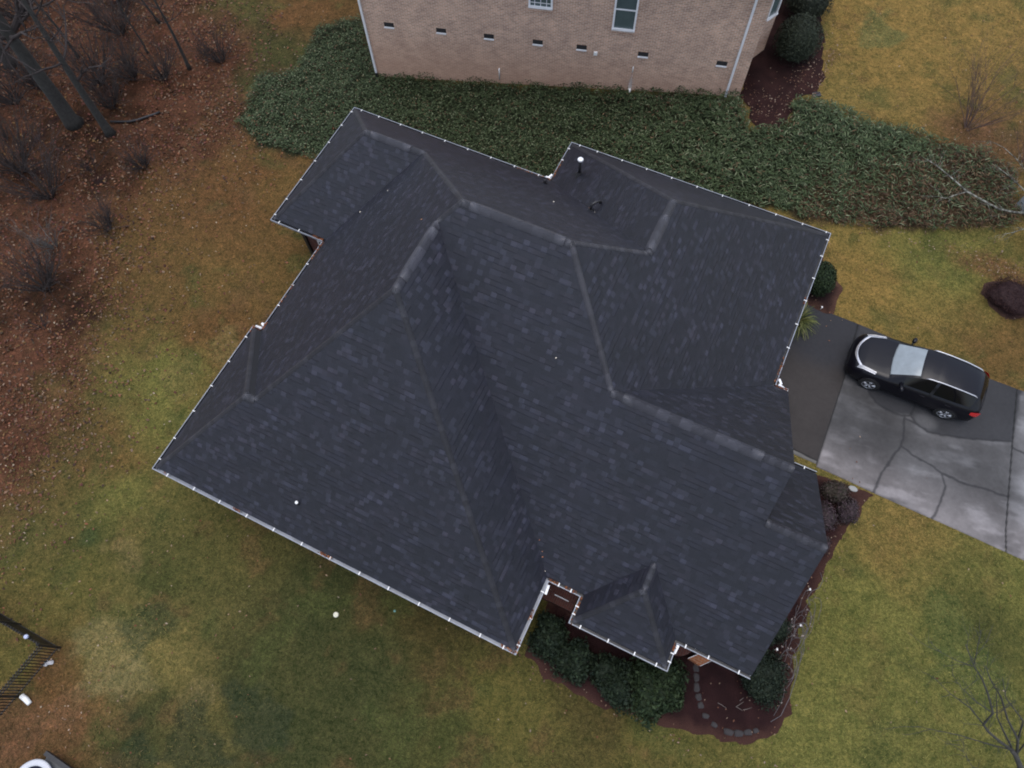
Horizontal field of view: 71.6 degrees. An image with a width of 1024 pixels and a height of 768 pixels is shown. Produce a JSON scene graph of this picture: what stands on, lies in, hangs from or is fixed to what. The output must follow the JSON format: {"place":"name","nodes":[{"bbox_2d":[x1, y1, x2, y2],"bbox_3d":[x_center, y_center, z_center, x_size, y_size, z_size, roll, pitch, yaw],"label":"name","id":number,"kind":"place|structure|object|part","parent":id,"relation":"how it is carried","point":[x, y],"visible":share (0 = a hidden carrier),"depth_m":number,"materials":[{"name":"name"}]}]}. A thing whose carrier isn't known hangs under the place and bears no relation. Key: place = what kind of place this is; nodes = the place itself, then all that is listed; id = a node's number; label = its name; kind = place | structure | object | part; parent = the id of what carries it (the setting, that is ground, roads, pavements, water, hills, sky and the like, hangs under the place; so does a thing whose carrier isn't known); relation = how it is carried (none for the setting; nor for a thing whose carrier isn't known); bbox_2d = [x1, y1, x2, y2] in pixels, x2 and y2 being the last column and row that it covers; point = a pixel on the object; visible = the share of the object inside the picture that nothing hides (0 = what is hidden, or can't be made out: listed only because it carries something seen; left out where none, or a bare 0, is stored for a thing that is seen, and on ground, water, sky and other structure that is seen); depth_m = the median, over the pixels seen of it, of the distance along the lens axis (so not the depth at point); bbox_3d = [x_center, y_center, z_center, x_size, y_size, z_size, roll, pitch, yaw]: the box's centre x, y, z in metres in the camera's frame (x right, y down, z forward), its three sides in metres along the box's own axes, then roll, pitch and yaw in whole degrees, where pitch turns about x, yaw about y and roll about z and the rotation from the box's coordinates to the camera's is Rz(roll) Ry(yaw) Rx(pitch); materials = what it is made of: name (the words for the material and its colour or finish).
{"place":"outdoors","nodes":[
{"label":"outdoors","id":0,"kind":"place"},
{"bbox_2d":[0,0,1023,767],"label":"lawn","id":1,"kind":"structure","parent":0,"point":[278,52],"depth_m":26.02,"materials":[{"name":"green plant"}]},
{"bbox_2d":[0,97,13,145],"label":"bare bush","id":2,"kind":"object","parent":1,"relation":"on","point":[3,131],"visible":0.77,"depth_m":32.53,"materials":[{"name":"brown plant"}]},
{"bbox_2d":[0,45,16,69],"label":"bare tree","id":3,"kind":"object","parent":1,"relation":"on","point":[6,60],"visible":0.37,"depth_m":34.67,"materials":[{"name":"brown plant"}]},
{"bbox_2d":[0,261,31,289],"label":"bare bush","id":4,"kind":"object","parent":1,"relation":"on","point":[8,280],"visible":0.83,"depth_m":28.89,"materials":[{"name":"brown plant"}]},
{"bbox_2d":[0,0,43,30],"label":"bare bush","id":5,"kind":"object","parent":1,"relation":"on","point":[10,5],"visible":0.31,"depth_m":35.47,"materials":[{"name":"brown plant"}]},
{"bbox_2d":[19,693,31,705],"bbox_3d":[-15.728,10.208,22.983,0.409,0.179,0.183,31,70,14],"label":"white pipe","id":6,"kind":"object","parent":1,"relation":"on","point":[25,699],"visible":1,"depth_m":22.93,"materials":[{"name":"plastic"}]},
{"bbox_2d":[5,305,49,337],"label":"bare bush","id":7,"kind":"object","parent":1,"relation":"on","point":[44,322],"visible":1,"depth_m":28.32,"materials":[{"name":"brown plant"}]},
{"bbox_2d":[0,613,61,715],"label":"metal fence","id":8,"kind":"object","parent":1,"relation":"on","point":[8,623],"visible":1,"depth_m":23.00,"materials":[{"name":"black metal"}]},
{"bbox_2d":[0,200,66,270],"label":"bare bush","id":9,"kind":"object","parent":1,"relation":"on","point":[37,242],"visible":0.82,"depth_m":29.59,"materials":[{"name":"brown plant"}]},
{"bbox_2d":[20,759,51,767],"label":"round tub","id":10,"kind":"object","parent":1,"relation":"on","point":[36,763],"visible":1,"depth_m":21.86,"materials":[{"name":"white plastic"}]},
{"bbox_2d":[0,73,74,182],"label":"bare bush","id":11,"kind":"object","parent":1,"relation":"on","point":[24,156],"visible":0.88,"depth_m":31.04,"materials":[{"name":"brown plant"}]},
{"bbox_2d":[0,11,76,114],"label":"bare bush","id":12,"kind":"object","parent":1,"relation":"on","point":[4,100],"visible":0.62,"depth_m":33.09,"materials":[{"name":"brown plant"}]},
{"bbox_2d":[0,0,79,103],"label":"bare bush","id":13,"kind":"object","parent":1,"relation":"on","point":[30,81],"visible":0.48,"depth_m":33.10,"materials":[{"name":"brown plant"}]},
{"bbox_2d":[0,82,89,232],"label":"bare bush","id":14,"kind":"object","parent":1,"relation":"on","point":[46,196],"visible":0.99,"depth_m":30.29,"materials":[{"name":"plant"}]},
{"bbox_2d":[0,212,90,316],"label":"bare bush","id":15,"kind":"object","parent":1,"relation":"on","point":[47,282],"visible":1,"depth_m":28.40,"materials":[{"name":"plant"}]},
{"bbox_2d":[0,0,93,130],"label":"bare tree","id":16,"kind":"object","parent":1,"relation":"on","point":[45,84],"visible":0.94,"depth_m":29.57,"materials":[{"name":"brown plant"}]},
{"bbox_2d":[43,660,53,665],"bbox_3d":[-15.312,9.230,23.458,0.334,0.070,0.182,-3,66,0],"label":"pale stone","id":17,"kind":"object","parent":1,"relation":"on","point":[50,662],"visible":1,"depth_m":23.44,"materials":[{"name":"white stone"}]},
{"bbox_2d":[28,0,79,58],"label":"bare tree","id":18,"kind":"object","parent":1,"relation":"on","point":[55,25],"visible":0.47,"depth_m":33.22,"materials":[{"name":"brown plant"}]},
{"bbox_2d":[40,750,72,767],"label":"dark plank","id":19,"kind":"object","parent":1,"relation":"on","point":[53,760],"visible":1,"depth_m":22.00,"materials":[{"name":"grey wood"}]},
{"bbox_2d":[0,0,121,137],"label":"bare tree","id":20,"kind":"object","parent":1,"relation":"on","point":[107,129],"visible":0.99,"depth_m":29.21,"materials":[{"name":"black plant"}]},
{"bbox_2d":[1,1,144,102],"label":"bare bush","id":21,"kind":"object","parent":1,"relation":"on","point":[97,83],"visible":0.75,"depth_m":33.15,"materials":[{"name":"brown plant"}]},
{"bbox_2d":[53,129,116,177],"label":"bare bush","id":22,"kind":"object","parent":1,"relation":"on","point":[87,168],"visible":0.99,"depth_m":31.47,"materials":[{"name":"brown plant"}]},
{"bbox_2d":[48,45,139,119],"bbox_3d":[-18.739,-13.631,32.033,4.976,3.442,2.824,-6,66,-1],"label":"bare bush","id":23,"kind":"object","parent":1,"relation":"on","point":[115,99],"visible":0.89,"depth_m":32.77,"materials":[{"name":"brown plant"}]},
{"bbox_2d":[40,0,148,34],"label":"bare bush","id":24,"kind":"object","parent":1,"relation":"on","point":[121,27],"visible":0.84,"depth_m":34.68,"materials":[{"name":"brown plant"}]},
{"bbox_2d":[68,183,134,250],"bbox_3d":[-17.375,-7.086,29.651,2.647,2.227,3.336,-21,67,-8],"label":"bare bush","id":25,"kind":"object","parent":1,"relation":"on","point":[106,218],"visible":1,"depth_m":30.01,"materials":[{"name":"brown plant"}]},
{"bbox_2d":[60,8,155,87],"bbox_3d":[-18.533,-15.475,32.574,4.830,4.214,4.232,23,69,11],"label":"bare bush","id":26,"kind":"object","parent":1,"relation":"on","point":[130,71],"visible":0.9,"depth_m":33.62,"materials":[{"name":"brown plant"}]},
{"bbox_2d":[99,0,159,54],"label":"bare tree","id":27,"kind":"object","parent":1,"relation":"on","point":[145,49],"visible":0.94,"depth_m":33.59,"materials":[{"name":"brown plant"}]},
{"bbox_2d":[110,111,159,122],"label":"fallen branch","id":28,"kind":"object","parent":1,"relation":"on","point":[133,120],"visible":1,"depth_m":33.06,"materials":[{"name":"black wood"}]},
{"bbox_2d":[112,122,158,178],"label":"bare bush","id":29,"kind":"object","parent":1,"relation":"on","point":[141,161],"visible":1,"depth_m":31.38,"materials":[{"name":"plant"}]},
{"bbox_2d":[98,12,190,80],"bbox_3d":[-16.795,-15.181,32.788,3.975,3.888,3.596,11,67,6],"label":"bare bush","id":30,"kind":"object","parent":1,"relation":"on","point":[164,76],"visible":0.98,"depth_m":33.67,"materials":[{"name":"brown plant"}]},
{"bbox_2d":[131,0,160,23],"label":"bare tree","id":31,"kind":"object","parent":1,"relation":"on","point":[148,8],"visible":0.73,"depth_m":35.37,"materials":[{"name":"brown plant"}]},
{"bbox_2d":[114,0,191,70],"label":"bare tree","id":32,"kind":"object","parent":1,"relation":"on","point":[188,66],"visible":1,"depth_m":32.14,"materials":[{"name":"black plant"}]},
{"bbox_2d":[170,7,253,63],"bbox_3d":[-14.518,-16.489,33.747,3.481,3.155,3.048,23,69,11],"label":"bare bush","id":33,"kind":"object","parent":1,"relation":"on","point":[215,56],"visible":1,"depth_m":34.19,"materials":[{"name":"brown plant"}]},
{"bbox_2d":[152,107,830,678],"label":"shingled house","id":34,"kind":"structure","parent":1,"relation":"on","point":[398,397],"depth_m":20.28,"materials":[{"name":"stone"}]},
{"bbox_2d":[0,0,1023,767],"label":"fallen leaves","id":35,"kind":"object","parent":1,"relation":"on","point":[94,350],"visible":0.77,"depth_m":30.83,"materials":[{"name":"brown plant"}]},
{"bbox_2d":[357,0,781,96],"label":"brick house","id":36,"kind":"structure","parent":1,"relation":"on","point":[713,46],"depth_m":30.45,"materials":[{"name":"beige brick"}]},
{"bbox_2d":[528,0,552,9],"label":"window","id":37,"kind":"structure","parent":36,"relation":"in","point":[535,4],"depth_m":28.96,"materials":[{"name":"white glass"}]},
{"bbox_2d":[612,0,638,32],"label":"window","id":38,"kind":"structure","parent":36,"relation":"in","point":[625,11],"depth_m":28.71,"materials":[{"name":"white glass"}]},
{"bbox_2d":[766,0,781,21],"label":"window","id":39,"kind":"structure","parent":36,"relation":"in","point":[773,11],"depth_m":30.00,"materials":[{"name":"white glass"}]},
{"bbox_2d":[235,15,1023,232],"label":"ground cover","id":40,"kind":"object","parent":1,"relation":"on","point":[752,159],"visible":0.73,"depth_m":30.76,"materials":[{"name":"green plant"}]},
{"bbox_2d":[525,475,872,744],"bbox_3d":[6.511,6.542,24.122,8.908,0.102,10.588,23,69,11],"label":"mulch bed","id":41,"kind":"object","parent":1,"relation":"on","point":[728,693],"visible":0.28,"depth_m":22.73,"materials":[{"name":"brown wood"}]},
{"bbox_2d":[523,609,570,667],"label":"evergreen shrub","id":42,"kind":"object","parent":41,"relation":"on","point":[549,636],"visible":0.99,"depth_m":22.94,"materials":[{"name":"green plant"}]},
{"bbox_2d":[550,636,598,686],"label":"evergreen shrub","id":43,"kind":"object","parent":41,"relation":"on","point":[573,667],"visible":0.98,"depth_m":22.66,"materials":[{"name":"green plant"}]},
{"bbox_2d":[587,650,634,715],"bbox_3d":[3.265,9.312,22.524,2.073,1.061,1.459,48,75,19],"label":"evergreen shrub","id":44,"kind":"object","parent":41,"relation":"on","point":[612,683],"visible":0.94,"depth_m":22.45,"materials":[{"name":"green plant"}]},
{"bbox_2d":[623,656,690,731],"bbox_3d":[4.585,9.655,22.365,2.117,1.020,2.451,2,66,2],"label":"evergreen shrub","id":45,"kind":"object","parent":41,"relation":"on","point":[659,691],"visible":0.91,"depth_m":22.14,"materials":[{"name":"green plant"}]},
{"bbox_2d":[693,673,698,681],"bbox_3d":[5.931,9.449,22.879,0.199,0.146,0.294,-1,66,1],"label":"stepping stone","id":46,"kind":"object","parent":41,"relation":"on","point":[696,677],"visible":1,"depth_m":22.81,"materials":[{"name":"grey stone"}]},
{"bbox_2d":[693,664,698,671],"bbox_3d":[5.937,9.188,22.994,0.203,0.146,0.279,-3,66,0],"label":"stepping stone","id":47,"kind":"object","parent":41,"relation":"on","point":[695,668],"visible":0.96,"depth_m":22.92,"materials":[{"name":"grey stone"}]},
{"bbox_2d":[694,682,699,691],"bbox_3d":[5.905,9.717,22.761,0.206,0.146,0.303,2,66,2],"label":"stepping stone","id":48,"kind":"object","parent":41,"relation":"on","point":[696,687],"visible":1,"depth_m":22.69,"materials":[{"name":"grey stone"}]},
{"bbox_2d":[695,693,701,700],"bbox_3d":[5.936,9.981,22.643,0.215,0.146,0.221,-8,66,-2],"label":"stepping stone","id":49,"kind":"object","parent":41,"relation":"on","point":[698,697],"visible":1,"depth_m":22.58,"materials":[{"name":"grey stone"}]},
{"bbox_2d":[698,702,703,708],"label":"stepping stone","id":50,"kind":"object","parent":41,"relation":"on","point":[700,705],"visible":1,"depth_m":22.48,"materials":[{"name":"grey stone"}]},
{"bbox_2d":[744,729,751,734],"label":"edging stone","id":51,"kind":"object","parent":41,"relation":"on","point":[747,731],"visible":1,"depth_m":22.13,"materials":[{"name":"grey stone"}]},
{"bbox_2d":[739,648,789,713],"bbox_3d":[8.032,9.223,22.416,1.750,1.126,1.837,-36,70,-13],"label":"evergreen shrub","id":52,"kind":"object","parent":41,"relation":"on","point":[763,683],"visible":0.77,"depth_m":22.12,"materials":[{"name":"green plant"}]},
{"bbox_2d":[769,616,792,649],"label":"evergreen shrub","id":53,"kind":"object","parent":41,"relation":"on","point":[781,635],"visible":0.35,"depth_m":22.82,"materials":[{"name":"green plant"}]},
{"bbox_2d":[825,536,831,553],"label":"purple shrub","id":54,"kind":"object","parent":41,"relation":"on","point":[828,541],"visible":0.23,"depth_m":24.15,"materials":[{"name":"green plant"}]},
{"bbox_2d":[821,500,839,530],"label":"purple shrub","id":55,"kind":"object","parent":41,"relation":"on","point":[830,520],"visible":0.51,"depth_m":24.34,"materials":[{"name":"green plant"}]},
{"bbox_2d":[819,479,850,504],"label":"purple shrub","id":56,"kind":"object","parent":41,"relation":"on","point":[834,491],"visible":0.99,"depth_m":24.79,"materials":[{"name":"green plant"}]},
{"bbox_2d":[836,497,859,524],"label":"purple shrub","id":57,"kind":"object","parent":41,"relation":"on","point":[847,511],"visible":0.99,"depth_m":24.49,"materials":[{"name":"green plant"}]},
{"bbox_2d":[848,486,857,491],"bbox_3d":[12.081,3.743,25.240,0.325,0.213,0.198,23,69,11],"label":"path light","id":58,"kind":"object","parent":41,"relation":"on","point":[853,488],"visible":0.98,"depth_m":25.15,"materials":[{"name":"white plastic"}]},
{"bbox_2d":[702,713,708,718],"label":"edging stone","id":59,"kind":"object","parent":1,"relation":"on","point":[705,715],"visible":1,"depth_m":22.34,"materials":[{"name":"grey stone"}]},
{"bbox_2d":[711,721,717,727],"bbox_3d":[6.343,10.698,22.303,0.209,0.167,0.159,29,70,13],"label":"edging stone","id":60,"kind":"object","parent":1,"relation":"on","point":[714,724],"visible":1,"depth_m":22.23,"materials":[{"name":"grey stone"}]},
{"bbox_2d":[723,728,733,735],"bbox_3d":[6.763,10.881,22.212,0.340,0.167,0.192,13,67,7],"label":"edging stone","id":61,"kind":"object","parent":1,"relation":"on","point":[729,732],"visible":1,"depth_m":22.14,"materials":[{"name":"grey stone"}]},
{"bbox_2d":[734,730,743,736],"bbox_3d":[7.072,10.911,22.192,0.307,0.167,0.210,3,66,3],"label":"edging stone","id":62,"kind":"object","parent":1,"relation":"on","point":[738,733],"visible":1,"depth_m":22.12,"materials":[{"name":"grey stone"}]},
{"bbox_2d":[739,0,825,128],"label":"mulch bed","id":63,"kind":"object","parent":1,"relation":"on","point":[761,70],"visible":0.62,"depth_m":31.36,"materials":[{"name":"brown wood"}]},
{"bbox_2d":[772,12,824,66],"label":"clipped shrub","id":64,"kind":"object","parent":63,"relation":"on","point":[799,38],"visible":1,"depth_m":30.61,"materials":[{"name":"green plant"}]},
{"bbox_2d":[783,0,834,21],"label":"clipped shrub","id":65,"kind":"object","parent":63,"relation":"on","point":[818,8],"visible":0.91,"depth_m":31.88,"materials":[{"name":"green plant"}]},
{"bbox_2d":[806,258,842,313],"bbox_3d":[12.120,-4.183,28.751,2.539,0.098,2.899,23,69,11],"label":"mulch bed","id":66,"kind":"object","parent":1,"relation":"on","point":[828,302],"visible":0.23,"depth_m":28.36,"materials":[{"name":"brown wood"}]},
{"bbox_2d":[810,260,836,296],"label":"round shrub","id":67,"kind":"object","parent":66,"relation":"on","point":[825,280],"visible":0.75,"depth_m":27.91,"materials":[{"name":"green plant"}]},
{"bbox_2d":[873,612,1023,767],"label":"bare tree","id":68,"kind":"object","parent":1,"relation":"on","point":[1015,754],"visible":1,"depth_m":18.99,"materials":[{"name":"brown plant"}]},
{"bbox_2d":[911,141,1023,245],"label":"lichen tree","id":69,"kind":"object","parent":1,"relation":"on","point":[988,203],"visible":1,"depth_m":27.30,"materials":[{"name":"grey plant"}]},
{"bbox_2d":[934,1,1023,154],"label":"leafless sapling","id":70,"kind":"object","parent":1,"relation":"on","point":[973,98],"visible":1,"depth_m":28.81,"materials":[{"name":"brown plant"}]},
{"bbox_2d":[981,281,1023,319],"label":"mulch bed","id":71,"kind":"object","parent":1,"relation":"on","point":[992,306],"visible":0.3,"depth_m":28.10,"materials":[{"name":"brown soil"}]},
{"bbox_2d":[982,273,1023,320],"bbox_3d":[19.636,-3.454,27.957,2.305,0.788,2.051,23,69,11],"label":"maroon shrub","id":72,"kind":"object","parent":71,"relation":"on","point":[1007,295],"visible":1,"depth_m":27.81,"materials":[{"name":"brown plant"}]},
{"bbox_2d":[1010,120,1023,165],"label":"leafless sapling","id":73,"kind":"object","parent":1,"relation":"on","point":[1022,160],"visible":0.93,"depth_m":28.93,"materials":[{"name":"brown plant"}]},
{"bbox_2d":[1015,196,1023,211],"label":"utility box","id":74,"kind":"object","parent":1,"relation":"on","point":[1021,205],"visible":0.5,"depth_m":29.09,"materials":[{"name":"grey metal"}]},
{"bbox_2d":[777,304,1023,559],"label":"driveway","id":75,"kind":"structure","parent":0,"point":[966,477],"depth_m":25.92,"materials":[{"name":"concrete"}]},
{"bbox_2d":[794,303,820,340],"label":"strap leaf plant","id":76,"kind":"object","parent":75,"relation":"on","point":[803,322],"visible":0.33,"depth_m":27.63,"materials":[{"name":"green plant"}]},
{"bbox_2d":[845,334,989,420],"bbox_3d":[14.923,-0.429,26.125,4.674,1.688,2.402,23,69,11],"label":"parked car","id":77,"kind":"object","parent":75,"relation":"on","point":[942,385],"visible":1,"depth_m":25.63,"materials":[{"name":"black paint"}]},
{"bbox_3d":[14.583,-0.022,25.396,0.979,0.519,0.241,23,69,11],"label":"front window","id":78,"kind":"part","parent":77,"relation":"part of","materials":[{"name":"black glass"}]},
{"bbox_3d":[15.700,0.428,25.144,1.289,0.494,0.247,21,68,10],"label":"rear window","id":79,"kind":"part","parent":77,"relation":"part of","materials":[{"name":"black glass"}]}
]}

